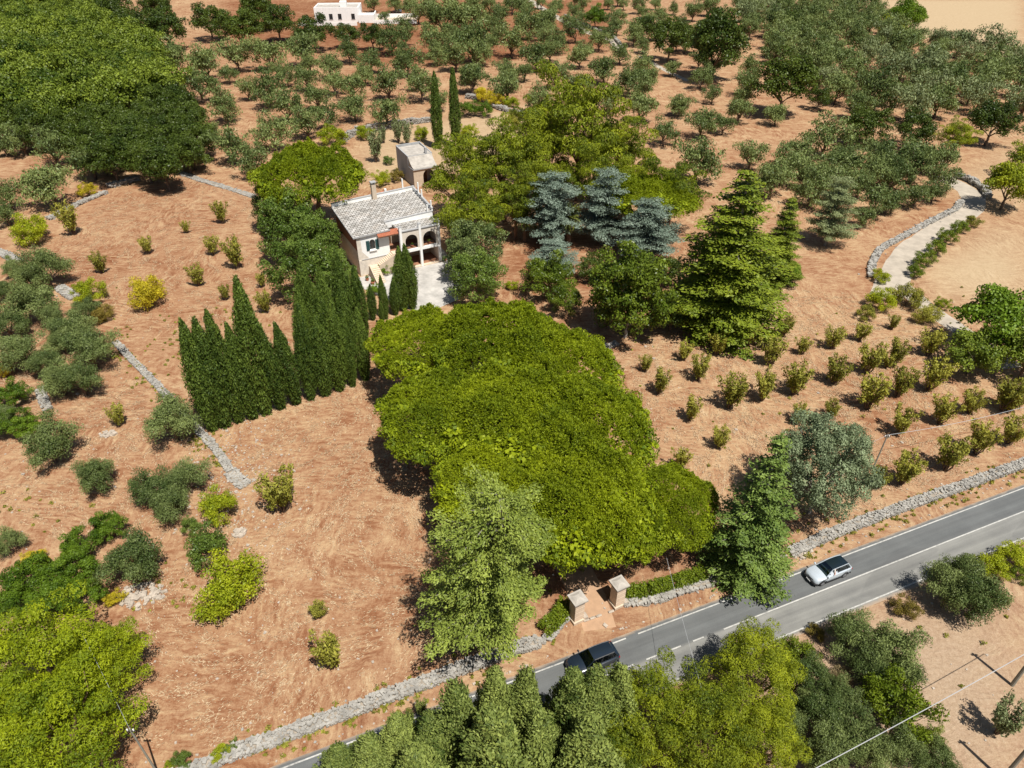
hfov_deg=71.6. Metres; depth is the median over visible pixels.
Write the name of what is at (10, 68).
oak tree
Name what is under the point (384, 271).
shrub
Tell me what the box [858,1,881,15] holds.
olive tree
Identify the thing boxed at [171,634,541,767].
dry stone wall
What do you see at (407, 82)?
olive tree
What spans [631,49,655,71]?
olive tree
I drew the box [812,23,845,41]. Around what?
olive tree
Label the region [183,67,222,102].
olive tree
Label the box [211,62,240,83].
olive tree
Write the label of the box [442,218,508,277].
laurel tree
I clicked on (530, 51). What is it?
olive tree
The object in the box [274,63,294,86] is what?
olive tree
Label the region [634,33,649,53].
olive tree
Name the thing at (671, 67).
olive tree
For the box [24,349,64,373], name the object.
olive tree
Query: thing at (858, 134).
holm oak
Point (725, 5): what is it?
olive tree
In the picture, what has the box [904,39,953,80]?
olive tree
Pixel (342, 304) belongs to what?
cypress tree
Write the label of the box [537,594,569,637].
clipped hedge
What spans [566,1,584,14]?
olive tree
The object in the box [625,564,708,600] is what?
clipped hedge
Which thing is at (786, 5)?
olive tree
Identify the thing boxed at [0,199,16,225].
olive tree
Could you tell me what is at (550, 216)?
blue cedar
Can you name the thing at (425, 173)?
door
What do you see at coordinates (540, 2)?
olive tree
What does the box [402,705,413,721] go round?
sapling
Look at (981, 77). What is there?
olive tree
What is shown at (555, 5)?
olive tree
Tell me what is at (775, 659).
aleppo pine
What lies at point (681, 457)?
almond tree
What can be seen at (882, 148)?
olive tree
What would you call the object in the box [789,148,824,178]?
olive tree
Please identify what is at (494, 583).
cedar tree
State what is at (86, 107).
holm oak
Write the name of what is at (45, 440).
olive tree
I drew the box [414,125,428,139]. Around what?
shrub
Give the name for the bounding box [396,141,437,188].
outbuilding
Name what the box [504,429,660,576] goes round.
umbrella pine
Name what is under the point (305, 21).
holm oak
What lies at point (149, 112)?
holm oak
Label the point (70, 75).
oak tree
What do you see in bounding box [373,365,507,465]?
umbrella pine
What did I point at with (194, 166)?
olive tree
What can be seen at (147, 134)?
holm oak
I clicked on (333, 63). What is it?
olive tree
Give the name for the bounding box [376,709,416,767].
conifer
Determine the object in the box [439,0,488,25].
olive tree
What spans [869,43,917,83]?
olive tree
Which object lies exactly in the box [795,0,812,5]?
olive tree
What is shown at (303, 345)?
cypress tree
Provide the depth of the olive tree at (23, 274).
113.18 m
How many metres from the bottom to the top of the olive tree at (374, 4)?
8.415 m
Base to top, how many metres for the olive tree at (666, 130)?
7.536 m
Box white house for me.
[301,0,416,25]
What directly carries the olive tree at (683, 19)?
on the ground at (988, 252)
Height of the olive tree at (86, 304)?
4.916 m
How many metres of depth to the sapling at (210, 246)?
127.91 m
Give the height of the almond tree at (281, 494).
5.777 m
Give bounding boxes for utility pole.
[126,728,155,767]
[874,435,889,464]
[1008,750,1023,767]
[1010,666,1023,686]
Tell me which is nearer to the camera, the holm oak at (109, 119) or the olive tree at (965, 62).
the holm oak at (109, 119)
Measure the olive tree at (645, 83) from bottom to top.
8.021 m
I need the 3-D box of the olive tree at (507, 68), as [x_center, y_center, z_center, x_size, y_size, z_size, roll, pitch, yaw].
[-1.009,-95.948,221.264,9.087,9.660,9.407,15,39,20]
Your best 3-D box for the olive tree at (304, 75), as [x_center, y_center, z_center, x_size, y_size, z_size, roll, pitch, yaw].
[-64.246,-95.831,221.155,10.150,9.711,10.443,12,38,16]
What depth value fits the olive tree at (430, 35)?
257.26 m
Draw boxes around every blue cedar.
[516,170,585,240]
[526,238,580,271]
[571,166,631,245]
[614,196,684,258]
[804,175,861,245]
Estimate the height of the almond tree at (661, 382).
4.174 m
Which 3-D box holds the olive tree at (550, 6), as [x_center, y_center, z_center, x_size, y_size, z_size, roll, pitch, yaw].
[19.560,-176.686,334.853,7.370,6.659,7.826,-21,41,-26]
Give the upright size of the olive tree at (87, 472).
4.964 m
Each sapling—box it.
[86,250,106,272]
[136,235,151,254]
[179,220,190,232]
[183,262,203,285]
[202,234,219,254]
[208,200,228,223]
[217,284,229,300]
[218,234,243,268]
[252,288,270,311]
[254,273,264,286]
[365,129,382,162]
[377,125,385,142]
[391,120,402,142]
[399,120,412,142]
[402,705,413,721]
[413,697,427,714]
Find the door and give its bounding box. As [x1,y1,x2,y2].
[423,170,426,180]
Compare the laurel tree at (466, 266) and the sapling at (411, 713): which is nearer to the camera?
the sapling at (411, 713)
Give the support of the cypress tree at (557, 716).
on the ground at (988, 252)
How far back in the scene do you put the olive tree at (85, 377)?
92.11 m
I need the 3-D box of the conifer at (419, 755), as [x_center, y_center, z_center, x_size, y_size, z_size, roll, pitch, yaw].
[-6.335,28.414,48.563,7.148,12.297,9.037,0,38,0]
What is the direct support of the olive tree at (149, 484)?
on the ground at (988, 252)
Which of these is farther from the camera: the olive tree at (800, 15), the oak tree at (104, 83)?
the olive tree at (800, 15)
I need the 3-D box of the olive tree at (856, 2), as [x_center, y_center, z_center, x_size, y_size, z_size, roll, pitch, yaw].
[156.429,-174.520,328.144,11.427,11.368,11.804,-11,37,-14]
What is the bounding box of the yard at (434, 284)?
[360,248,461,309]
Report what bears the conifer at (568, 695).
on the ground at (988, 252)
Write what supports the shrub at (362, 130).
on the ground at (988, 252)
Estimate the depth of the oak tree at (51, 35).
231.48 m
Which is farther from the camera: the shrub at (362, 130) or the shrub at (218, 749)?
the shrub at (362, 130)
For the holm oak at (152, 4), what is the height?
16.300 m
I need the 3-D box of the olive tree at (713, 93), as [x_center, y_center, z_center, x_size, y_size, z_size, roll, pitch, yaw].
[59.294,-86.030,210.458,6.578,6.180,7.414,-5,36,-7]
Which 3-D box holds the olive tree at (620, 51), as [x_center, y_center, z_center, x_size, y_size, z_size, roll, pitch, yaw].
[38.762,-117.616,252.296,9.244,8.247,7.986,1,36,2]
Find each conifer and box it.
[312,739,356,767]
[349,729,390,767]
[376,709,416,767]
[394,739,449,767]
[412,708,453,767]
[431,676,479,767]
[452,702,543,767]
[467,665,515,727]
[505,663,547,760]
[515,707,564,767]
[538,666,591,742]
[550,711,641,767]
[564,663,620,739]
[606,658,651,762]
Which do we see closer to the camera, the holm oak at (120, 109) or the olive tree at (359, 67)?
the holm oak at (120, 109)
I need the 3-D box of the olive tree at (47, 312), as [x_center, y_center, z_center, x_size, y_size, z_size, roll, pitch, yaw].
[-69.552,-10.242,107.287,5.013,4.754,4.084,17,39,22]
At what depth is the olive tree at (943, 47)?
247.18 m
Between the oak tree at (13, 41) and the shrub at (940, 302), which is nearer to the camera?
the shrub at (940, 302)
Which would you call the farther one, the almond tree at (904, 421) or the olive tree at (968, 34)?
the olive tree at (968, 34)
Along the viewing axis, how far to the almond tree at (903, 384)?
92.93 m
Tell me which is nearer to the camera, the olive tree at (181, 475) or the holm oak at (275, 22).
the olive tree at (181, 475)
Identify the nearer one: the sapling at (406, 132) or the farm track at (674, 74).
the sapling at (406, 132)
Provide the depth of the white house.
323.42 m
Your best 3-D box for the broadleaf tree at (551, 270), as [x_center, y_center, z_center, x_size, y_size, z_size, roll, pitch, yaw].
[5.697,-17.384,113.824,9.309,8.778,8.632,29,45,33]
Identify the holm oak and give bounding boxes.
[0,98,40,143]
[11,105,55,149]
[28,95,78,126]
[44,107,79,135]
[55,119,96,154]
[58,85,81,108]
[66,101,115,134]
[74,126,113,175]
[77,99,118,112]
[78,131,131,180]
[92,0,135,14]
[95,109,137,140]
[108,115,142,144]
[109,103,138,124]
[110,5,152,26]
[116,138,164,182]
[119,105,165,128]
[124,79,170,108]
[128,98,158,113]
[129,120,179,146]
[131,135,182,191]
[136,0,171,15]
[138,113,169,137]
[141,4,188,47]
[153,79,187,90]
[153,87,208,115]
[154,106,214,137]
[159,100,209,122]
[164,84,199,104]
[164,131,213,173]
[175,116,216,152]
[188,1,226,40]
[213,8,264,40]
[236,0,271,30]
[258,4,295,42]
[290,12,336,51]
[333,22,357,40]
[354,21,384,50]
[575,251,604,278]
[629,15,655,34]
[647,14,691,62]
[649,255,683,286]
[651,294,689,332]
[673,24,695,53]
[690,6,752,79]
[743,44,823,103]
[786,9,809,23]
[805,85,836,109]
[840,128,865,145]
[844,102,895,144]
[892,105,939,143]
[967,96,1023,145]
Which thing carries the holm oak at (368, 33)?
on the ground at (988, 252)
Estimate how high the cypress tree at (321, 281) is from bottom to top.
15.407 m
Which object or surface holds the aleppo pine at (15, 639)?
on the ground at (988, 252)
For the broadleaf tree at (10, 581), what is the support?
on the ground at (988, 252)
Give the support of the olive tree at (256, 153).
on the ground at (988, 252)
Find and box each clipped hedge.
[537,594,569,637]
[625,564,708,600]
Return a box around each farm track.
[529,0,618,47]
[639,56,689,80]
[871,175,985,302]
[893,285,1021,368]
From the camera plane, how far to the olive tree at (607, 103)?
199.04 m
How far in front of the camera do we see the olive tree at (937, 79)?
206.64 m
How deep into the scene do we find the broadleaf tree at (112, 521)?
73.35 m
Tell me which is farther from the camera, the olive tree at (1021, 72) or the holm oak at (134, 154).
the olive tree at (1021, 72)
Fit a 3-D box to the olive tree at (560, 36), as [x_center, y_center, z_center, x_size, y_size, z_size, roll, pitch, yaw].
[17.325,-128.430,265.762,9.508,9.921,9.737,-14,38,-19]
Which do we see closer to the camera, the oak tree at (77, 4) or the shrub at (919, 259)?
the shrub at (919, 259)
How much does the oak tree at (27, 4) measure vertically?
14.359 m
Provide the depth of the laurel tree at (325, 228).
120.95 m
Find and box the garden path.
[464,372,615,630]
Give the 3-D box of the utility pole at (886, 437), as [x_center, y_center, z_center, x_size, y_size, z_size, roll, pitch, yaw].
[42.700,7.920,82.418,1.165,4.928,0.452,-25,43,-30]
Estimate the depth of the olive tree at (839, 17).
289.77 m
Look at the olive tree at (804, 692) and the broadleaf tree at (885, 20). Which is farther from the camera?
the broadleaf tree at (885, 20)
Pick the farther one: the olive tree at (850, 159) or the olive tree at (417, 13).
the olive tree at (417, 13)
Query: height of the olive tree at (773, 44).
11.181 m
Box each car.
[565,641,619,673]
[804,555,852,585]
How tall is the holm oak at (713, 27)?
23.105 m
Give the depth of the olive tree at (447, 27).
282.83 m
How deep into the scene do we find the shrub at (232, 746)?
56.29 m
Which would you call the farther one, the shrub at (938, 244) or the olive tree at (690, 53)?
the olive tree at (690, 53)
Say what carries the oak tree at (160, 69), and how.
on the ground at (988, 252)
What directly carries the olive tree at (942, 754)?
on the ground at (988, 252)
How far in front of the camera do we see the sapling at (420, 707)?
58.02 m
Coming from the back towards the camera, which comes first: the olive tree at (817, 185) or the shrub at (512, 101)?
the shrub at (512, 101)
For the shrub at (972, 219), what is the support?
on the ground at (988, 252)
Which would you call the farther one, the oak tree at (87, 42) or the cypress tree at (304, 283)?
the oak tree at (87, 42)
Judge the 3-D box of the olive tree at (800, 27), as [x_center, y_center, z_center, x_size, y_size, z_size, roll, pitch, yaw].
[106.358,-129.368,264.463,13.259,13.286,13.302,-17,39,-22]
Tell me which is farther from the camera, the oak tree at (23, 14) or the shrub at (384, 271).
the oak tree at (23, 14)
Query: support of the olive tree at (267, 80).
on the ground at (988, 252)
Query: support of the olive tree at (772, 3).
on the ground at (988, 252)
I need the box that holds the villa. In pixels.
[331,179,441,283]
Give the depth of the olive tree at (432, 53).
249.04 m
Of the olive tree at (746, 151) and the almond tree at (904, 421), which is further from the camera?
the olive tree at (746, 151)
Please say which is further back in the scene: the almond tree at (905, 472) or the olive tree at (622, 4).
the olive tree at (622, 4)
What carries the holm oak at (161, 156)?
on the ground at (988, 252)
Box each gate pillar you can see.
[567,589,588,625]
[608,575,629,610]
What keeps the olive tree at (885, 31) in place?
on the ground at (988, 252)
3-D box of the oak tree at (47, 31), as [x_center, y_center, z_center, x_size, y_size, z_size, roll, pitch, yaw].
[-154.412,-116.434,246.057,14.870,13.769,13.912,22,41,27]
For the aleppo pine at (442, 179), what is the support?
on the ground at (988, 252)
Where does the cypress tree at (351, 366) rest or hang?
on the ground at (988, 252)
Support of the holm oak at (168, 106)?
on the ground at (988, 252)
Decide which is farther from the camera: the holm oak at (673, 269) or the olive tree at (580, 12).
the olive tree at (580, 12)
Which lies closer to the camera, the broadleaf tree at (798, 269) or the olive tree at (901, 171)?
the broadleaf tree at (798, 269)
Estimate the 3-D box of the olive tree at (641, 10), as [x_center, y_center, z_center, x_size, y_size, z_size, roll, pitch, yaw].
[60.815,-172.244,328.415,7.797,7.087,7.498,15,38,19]
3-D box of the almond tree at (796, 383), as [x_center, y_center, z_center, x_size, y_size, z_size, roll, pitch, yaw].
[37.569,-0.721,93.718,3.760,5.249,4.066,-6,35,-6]
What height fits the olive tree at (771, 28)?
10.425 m
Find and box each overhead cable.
[667,561,698,677]
[816,654,1023,767]
[889,407,1022,434]
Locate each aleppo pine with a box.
[0,579,116,730]
[0,648,151,767]
[0,668,60,767]
[23,615,155,716]
[422,131,496,224]
[429,163,511,245]
[458,107,556,221]
[483,163,551,238]
[499,94,556,152]
[511,122,581,194]
[524,59,633,200]
[560,136,620,218]
[573,714,645,767]
[588,104,659,172]
[605,645,708,767]
[606,147,657,220]
[631,156,711,225]
[653,655,767,767]
[699,615,808,732]
[712,693,813,767]
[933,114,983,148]
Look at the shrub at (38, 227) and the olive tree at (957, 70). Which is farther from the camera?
the olive tree at (957, 70)
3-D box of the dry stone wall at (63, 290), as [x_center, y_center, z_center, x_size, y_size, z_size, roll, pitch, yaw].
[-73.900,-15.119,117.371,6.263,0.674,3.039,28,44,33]
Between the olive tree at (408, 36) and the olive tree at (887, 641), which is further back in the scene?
the olive tree at (408, 36)
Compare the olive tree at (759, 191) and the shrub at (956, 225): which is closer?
the shrub at (956, 225)
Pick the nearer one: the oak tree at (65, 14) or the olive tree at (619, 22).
the oak tree at (65, 14)
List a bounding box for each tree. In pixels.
[0,0,40,5]
[0,4,10,23]
[0,14,10,23]
[0,15,37,36]
[0,27,36,40]
[0,35,34,52]
[0,37,43,57]
[0,47,61,71]
[0,52,47,82]
[0,57,5,67]
[0,68,69,111]
[0,74,22,85]
[0,81,18,139]
[0,120,37,155]
[0,140,15,156]
[0,177,29,210]
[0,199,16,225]
[0,254,21,277]
[0,280,14,300]
[0,282,64,322]
[0,303,31,337]
[0,334,58,373]
[0,375,34,406]
[0,404,27,425]
[0,406,34,434]
[0,524,28,557]
[0,550,52,616]
[0,583,35,618]
[1,1,33,16]
[2,0,34,8]
[3,264,50,290]
[5,3,46,20]
[6,415,42,437]
[9,244,78,288]
[10,2,38,8]
[12,551,52,572]
[13,79,85,116]
[14,161,74,209]
[18,29,64,49]
[18,406,85,470]
[18,574,83,617]
[21,12,65,38]
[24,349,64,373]
[28,8,60,19]
[28,38,56,52]
[29,14,68,26]
[29,125,77,167]
[32,0,63,7]
[32,304,63,323]
[32,363,72,397]
[34,49,61,69]
[34,65,98,102]
[34,314,97,346]
[39,0,69,10]
[39,333,68,352]
[40,68,66,84]
[41,28,60,38]
[41,35,84,52]
[41,546,101,587]
[45,44,106,78]
[48,325,124,368]
[53,361,104,395]
[55,15,90,29]
[55,23,92,43]
[57,9,92,25]
[57,516,105,564]
[58,0,97,11]
[58,307,100,344]
[63,0,109,10]
[63,36,108,60]
[63,145,103,181]
[65,294,101,319]
[67,62,150,107]
[69,457,114,495]
[69,576,108,616]
[71,20,120,46]
[73,62,97,84]
[76,2,112,17]
[78,8,117,27]
[79,54,123,73]
[90,34,132,62]
[90,523,165,588]
[93,509,128,542]
[98,67,145,105]
[100,15,140,33]
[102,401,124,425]
[103,45,165,74]
[104,23,163,48]
[111,23,167,46]
[118,51,152,79]
[120,40,172,64]
[125,463,180,506]
[127,55,191,87]
[142,389,202,443]
[147,483,189,525]
[157,32,188,69]
[162,455,214,502]
[177,316,220,431]
[179,133,206,169]
[182,42,228,79]
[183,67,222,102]
[191,315,232,429]
[198,124,250,164]
[203,308,244,424]
[205,85,242,124]
[205,119,219,139]
[210,34,253,72]
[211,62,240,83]
[223,321,259,421]
[226,139,269,173]
[230,274,274,416]
[233,75,254,100]
[239,34,290,67]
[245,109,294,151]
[249,65,287,110]
[250,186,288,224]
[253,463,296,512]
[255,320,286,410]
[256,186,325,257]
[256,238,332,301]
[261,86,305,122]
[263,57,284,74]
[272,320,302,406]
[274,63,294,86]
[281,28,319,61]
[282,61,324,86]
[282,209,342,258]
[288,104,328,137]
[291,285,310,352]
[292,80,335,106]
[292,303,317,400]
[293,252,314,329]
[300,55,319,69]
[307,98,341,128]
[307,314,333,396]
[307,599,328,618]
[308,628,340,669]
[310,283,327,333]
[311,271,350,300]
[313,51,343,72]
[316,264,335,309]
[319,247,356,280]
[321,64,347,95]
[324,299,348,391]
[330,247,355,316]
[331,65,372,98]
[334,34,358,63]
[335,279,353,338]
[337,91,365,121]
[340,312,357,387]
[350,265,369,336]
[351,307,371,381]
[352,59,374,84]
[355,47,382,71]
[363,0,380,11]
[363,91,409,126]
[366,284,376,320]
[368,62,406,100]
[374,19,408,56]
[377,9,390,19]
[377,274,388,318]
[378,300,384,320]
[385,0,401,11]
[388,42,424,76]
[388,276,400,315]
[391,245,410,310]
[392,14,412,29]
[393,48,410,65]
[395,21,417,44]
[398,0,419,11]
[400,243,418,308]
[401,69,425,91]
[402,0,426,24]
[404,64,441,101]
[414,461,556,663]
[416,21,450,57]
[420,0,458,35]
[424,39,446,66]
[427,89,448,106]
[429,70,442,148]
[437,35,478,71]
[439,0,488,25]
[439,20,457,33]
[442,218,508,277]
[447,245,508,302]
[448,66,460,143]
[449,15,489,62]
[457,61,479,83]
[457,62,491,92]
[459,0,481,8]
[468,40,492,64]
[479,11,496,27]
[480,0,496,12]
[480,32,501,50]
[486,14,504,33]
[487,69,521,97]
[489,2,504,14]
[489,28,504,38]
[489,58,515,75]
[492,3,510,23]
[493,20,535,58]
[495,61,519,91]
[502,0,520,14]
[508,208,539,242]
[513,5,548,39]
[516,0,533,9]
[516,38,551,71]
[516,62,533,81]
[518,249,577,297]
[519,1,534,12]
[523,79,552,107]
[532,7,558,35]
[535,0,547,7]
[535,23,555,42]
[539,4,557,18]
[543,36,563,60]
[543,60,576,86]
[545,279,583,315]
[546,2,561,11]
[550,27,568,54]
[551,0,564,10]
[553,703,565,725]
[556,201,583,245]
[559,12,580,27]
[562,16,591,43]
[564,40,595,68]
[564,70,594,97]
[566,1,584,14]
[576,10,588,22]
[577,0,590,7]
[578,39,593,56]
[582,24,614,51]
[583,239,679,338]
[584,2,605,26]
[586,53,618,84]
[595,81,620,112]
[598,22,619,42]
[601,9,620,25]
[603,0,614,9]
[608,15,627,35]
[609,7,628,19]
[609,41,633,64]
[611,62,651,96]
[618,0,630,10]
[621,17,644,45]
[625,74,653,95]
[626,89,660,122]
[630,0,648,9]
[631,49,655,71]
[634,4,652,16]
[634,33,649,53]
[638,354,652,371]
[639,66,660,89]
[642,13,656,23]
[646,16,666,35]
[648,0,661,7]
[649,6,668,20]
[652,112,680,145]
[652,169,794,360]
[653,366,672,393]
[663,60,681,76]
[665,94,687,118]
[665,134,726,183]
[668,0,679,14]
[670,93,699,113]
[670,446,693,466]
[673,13,690,23]
[679,338,694,360]
[684,104,718,138]
[685,0,704,21]
[686,50,704,68]
[686,393,703,420]
[688,59,716,89]
[691,351,712,379]
[696,433,801,607]
[697,0,720,11]
[700,83,722,103]
[702,58,726,76]
[707,332,728,355]
[710,4,735,19]
[712,424,731,448]
[713,112,739,134]
[716,370,749,408]
[719,47,744,60]
[725,97,757,123]
[730,0,739,7]
[730,78,757,103]
[732,138,771,169]
[735,0,765,19]
[736,67,761,88]
[737,0,766,17]
[737,53,760,75]
[740,7,768,32]
[740,317,760,346]
[742,14,763,38]
[742,177,762,194]
[754,161,798,198]
[754,364,776,401]
[756,0,775,13]
[757,144,813,186]
[757,335,788,365]
[758,197,804,293]
[759,3,786,32]
[759,31,794,61]
[760,20,786,38]
[762,22,798,56]
[762,102,789,125]
[764,1,785,17]
[769,10,801,30]
[772,408,885,523]
[776,18,816,51]
[776,129,817,157]
[776,311,796,336]
[778,0,794,12]
[779,262,802,282]
[781,358,814,394]
[783,0,808,12]
[784,36,812,60]
[784,685,825,719]
[785,648,835,694]
[786,705,807,741]
[787,32,837,63]
[787,166,835,209]
[789,18,816,34]
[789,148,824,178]
[792,401,807,416]
[792,689,858,738]
[793,336,813,354]
[793,406,807,424]
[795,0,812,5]
[795,9,811,22]
[796,160,830,190]
[797,109,859,159]
[802,1,831,18]
[803,725,845,767]
[805,0,832,9]
[805,12,821,27]
[808,45,837,84]
[810,718,858,767]
[811,0,835,17]
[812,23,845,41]
[812,32,844,47]
[814,19,844,37]
[815,63,841,88]
[818,139,872,177]
[819,34,847,51]
[820,163,860,199]
[821,6,851,28]
[821,68,859,104]
[821,669,865,709]
[824,324,847,348]
[824,395,841,415]
[824,606,889,660]
[827,0,855,17]
[827,142,857,165]
[827,351,857,383]
[830,36,859,70]
[832,698,886,763]
[835,0,862,13]
[838,47,871,78]
[840,19,869,50]
[841,15,873,44]
[841,635,892,695]
[843,86,880,118]
[843,617,932,682]
[846,8,864,18]
[849,169,878,198]
[849,202,885,227]
[850,67,888,92]
[851,730,900,767]
[852,36,889,67]
[854,12,884,32]
[854,152,895,187]
[855,0,861,10]
[855,0,880,6]
[855,65,902,113]
[855,321,873,340]
[857,31,886,53]
[857,371,894,409]
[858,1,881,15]
[858,340,889,373]
[860,174,898,213]
[862,133,901,160]
[862,139,901,182]
[866,6,887,31]
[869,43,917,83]
[871,0,889,12]
[871,19,893,43]
[872,464,896,488]
[874,9,909,28]
[876,13,904,31]
[877,13,912,39]
[878,156,918,190]
[881,188,910,214]
[881,716,931,767]
[882,351,896,367]
[882,649,928,690]
[883,75,915,107]
[884,81,939,116]
[886,27,927,51]
[886,40,914,71]
[888,0,928,28]
[888,27,927,49]
[888,314,901,328]
[889,336,911,363]
[891,361,923,396]
[892,401,923,433]
[892,447,928,484]
[895,49,919,78]
[896,140,947,183]
[900,22,934,47]
[900,134,939,164]
[900,184,931,207]
[903,62,942,85]
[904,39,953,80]
[910,66,963,104]
[917,39,951,59]
[918,733,962,767]
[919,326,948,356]
[919,560,982,614]
[920,162,965,185]
[920,180,953,203]
[921,78,962,118]
[922,355,959,391]
[925,50,949,66]
[926,34,960,53]
[927,25,953,45]
[928,141,961,168]
[931,391,966,424]
[933,58,973,86]
[935,429,976,471]
[939,552,985,575]
[940,24,988,57]
[943,325,1015,374]
[946,56,974,86]
[947,559,1014,626]
[948,37,991,61]
[949,282,1023,346]
[952,71,992,104]
[960,72,1013,108]
[962,384,991,413]
[969,41,1012,74]
[969,417,1003,454]
[970,22,1019,57]
[972,58,1019,97]
[974,55,1018,75]
[981,160,1023,209]
[992,376,1023,410]
[996,317,1023,378]
[1001,410,1023,444]
[1003,41,1023,72]
[1003,84,1023,113]
[1003,378,1023,411]
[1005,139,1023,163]
[1006,55,1023,81]
[1007,62,1023,91]
[1010,72,1023,107]
[1011,42,1023,65]
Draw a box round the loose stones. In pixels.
[4,300,1011,763]
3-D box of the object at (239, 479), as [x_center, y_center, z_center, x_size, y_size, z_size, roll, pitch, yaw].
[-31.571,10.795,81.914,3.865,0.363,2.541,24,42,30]
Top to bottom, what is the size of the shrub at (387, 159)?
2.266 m
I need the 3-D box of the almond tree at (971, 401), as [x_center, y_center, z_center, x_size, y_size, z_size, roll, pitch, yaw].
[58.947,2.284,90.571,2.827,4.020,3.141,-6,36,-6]
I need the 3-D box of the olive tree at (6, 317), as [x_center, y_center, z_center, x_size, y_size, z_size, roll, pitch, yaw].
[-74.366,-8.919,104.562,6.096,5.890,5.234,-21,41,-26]
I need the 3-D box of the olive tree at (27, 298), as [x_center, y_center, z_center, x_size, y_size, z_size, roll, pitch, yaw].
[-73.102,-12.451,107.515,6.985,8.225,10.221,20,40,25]
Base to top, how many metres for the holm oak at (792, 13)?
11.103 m
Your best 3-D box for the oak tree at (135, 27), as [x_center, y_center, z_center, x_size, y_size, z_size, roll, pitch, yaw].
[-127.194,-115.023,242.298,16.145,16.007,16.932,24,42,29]
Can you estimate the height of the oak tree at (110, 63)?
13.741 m
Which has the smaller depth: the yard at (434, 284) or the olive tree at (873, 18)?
the yard at (434, 284)
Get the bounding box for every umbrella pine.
[246,137,370,226]
[362,302,481,379]
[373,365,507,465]
[427,296,569,379]
[429,431,566,528]
[431,359,585,470]
[495,318,624,393]
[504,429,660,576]
[515,370,659,484]
[566,481,673,568]
[604,172,700,222]
[623,459,722,552]
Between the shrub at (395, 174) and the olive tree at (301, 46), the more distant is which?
the olive tree at (301, 46)
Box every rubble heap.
[98,430,117,437]
[116,581,167,610]
[231,527,247,537]
[789,544,813,559]
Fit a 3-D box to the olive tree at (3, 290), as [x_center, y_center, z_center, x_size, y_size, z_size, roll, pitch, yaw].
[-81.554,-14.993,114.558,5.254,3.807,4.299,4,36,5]
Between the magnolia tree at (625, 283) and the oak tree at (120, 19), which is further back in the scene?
the oak tree at (120, 19)
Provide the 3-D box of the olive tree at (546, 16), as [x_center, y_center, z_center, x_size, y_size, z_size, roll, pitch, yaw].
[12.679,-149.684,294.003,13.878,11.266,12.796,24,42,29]
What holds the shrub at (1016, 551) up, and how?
on the ground at (988, 252)
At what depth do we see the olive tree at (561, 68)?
222.06 m
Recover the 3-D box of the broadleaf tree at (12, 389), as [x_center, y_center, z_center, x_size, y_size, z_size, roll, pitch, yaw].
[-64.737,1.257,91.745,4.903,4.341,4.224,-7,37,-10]
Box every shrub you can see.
[0,365,12,376]
[8,212,48,247]
[16,548,49,564]
[49,199,77,234]
[68,276,107,302]
[75,181,98,195]
[88,303,114,323]
[101,587,128,607]
[127,274,166,311]
[163,760,173,767]
[170,749,191,767]
[179,514,200,537]
[183,519,227,572]
[188,547,267,624]
[197,482,238,527]
[210,742,230,763]
[222,735,238,752]
[316,123,348,146]
[356,125,373,138]
[365,283,378,294]
[370,169,391,184]
[379,265,393,273]
[383,156,395,164]
[390,167,403,180]
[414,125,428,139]
[458,99,478,116]
[460,123,479,135]
[474,87,494,100]
[475,100,493,116]
[487,93,505,104]
[502,96,519,106]
[504,280,518,288]
[505,114,520,126]
[508,109,520,117]
[777,633,822,670]
[805,622,827,642]
[829,664,853,685]
[856,302,876,321]
[857,673,917,717]
[862,662,949,754]
[864,285,896,311]
[872,268,892,283]
[888,592,924,621]
[890,281,929,308]
[906,262,927,276]
[910,303,944,323]
[910,723,947,751]
[912,249,938,264]
[925,237,946,254]
[933,296,952,309]
[935,227,960,241]
[949,219,971,232]
[965,215,985,227]
[969,552,1013,581]
[990,538,1023,570]
[991,688,1023,737]
[1008,565,1023,585]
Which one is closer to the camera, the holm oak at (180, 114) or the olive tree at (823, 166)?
the olive tree at (823, 166)
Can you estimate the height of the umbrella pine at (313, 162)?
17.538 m
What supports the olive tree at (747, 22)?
on the ground at (988, 252)
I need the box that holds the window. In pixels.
[369,239,376,251]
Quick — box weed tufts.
[0,286,1023,758]
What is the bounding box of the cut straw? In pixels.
[0,176,1023,753]
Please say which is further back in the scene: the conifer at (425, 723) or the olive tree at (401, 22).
the olive tree at (401, 22)
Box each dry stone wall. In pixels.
[0,248,19,262]
[34,387,52,411]
[45,190,108,219]
[54,284,78,299]
[105,175,140,187]
[113,339,233,472]
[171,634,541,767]
[177,171,255,197]
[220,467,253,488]
[338,117,430,141]
[465,93,536,123]
[537,616,571,644]
[564,14,622,47]
[603,340,619,348]
[624,579,710,607]
[708,554,786,587]
[786,457,1023,557]
[858,199,964,277]
[954,174,993,198]
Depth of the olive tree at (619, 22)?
294.79 m
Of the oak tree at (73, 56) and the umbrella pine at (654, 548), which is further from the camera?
the oak tree at (73, 56)
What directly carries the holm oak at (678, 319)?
on the ground at (988, 252)
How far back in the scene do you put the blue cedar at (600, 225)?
126.99 m
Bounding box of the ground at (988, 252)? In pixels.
[0,0,1023,767]
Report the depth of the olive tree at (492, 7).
328.22 m
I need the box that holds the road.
[270,484,1023,767]
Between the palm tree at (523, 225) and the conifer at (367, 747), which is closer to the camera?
the conifer at (367, 747)
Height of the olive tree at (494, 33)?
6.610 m
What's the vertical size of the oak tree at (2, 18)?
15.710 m
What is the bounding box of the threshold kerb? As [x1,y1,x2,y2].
[584,610,613,621]
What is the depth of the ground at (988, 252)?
90.24 m
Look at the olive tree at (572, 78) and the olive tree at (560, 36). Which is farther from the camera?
the olive tree at (560, 36)

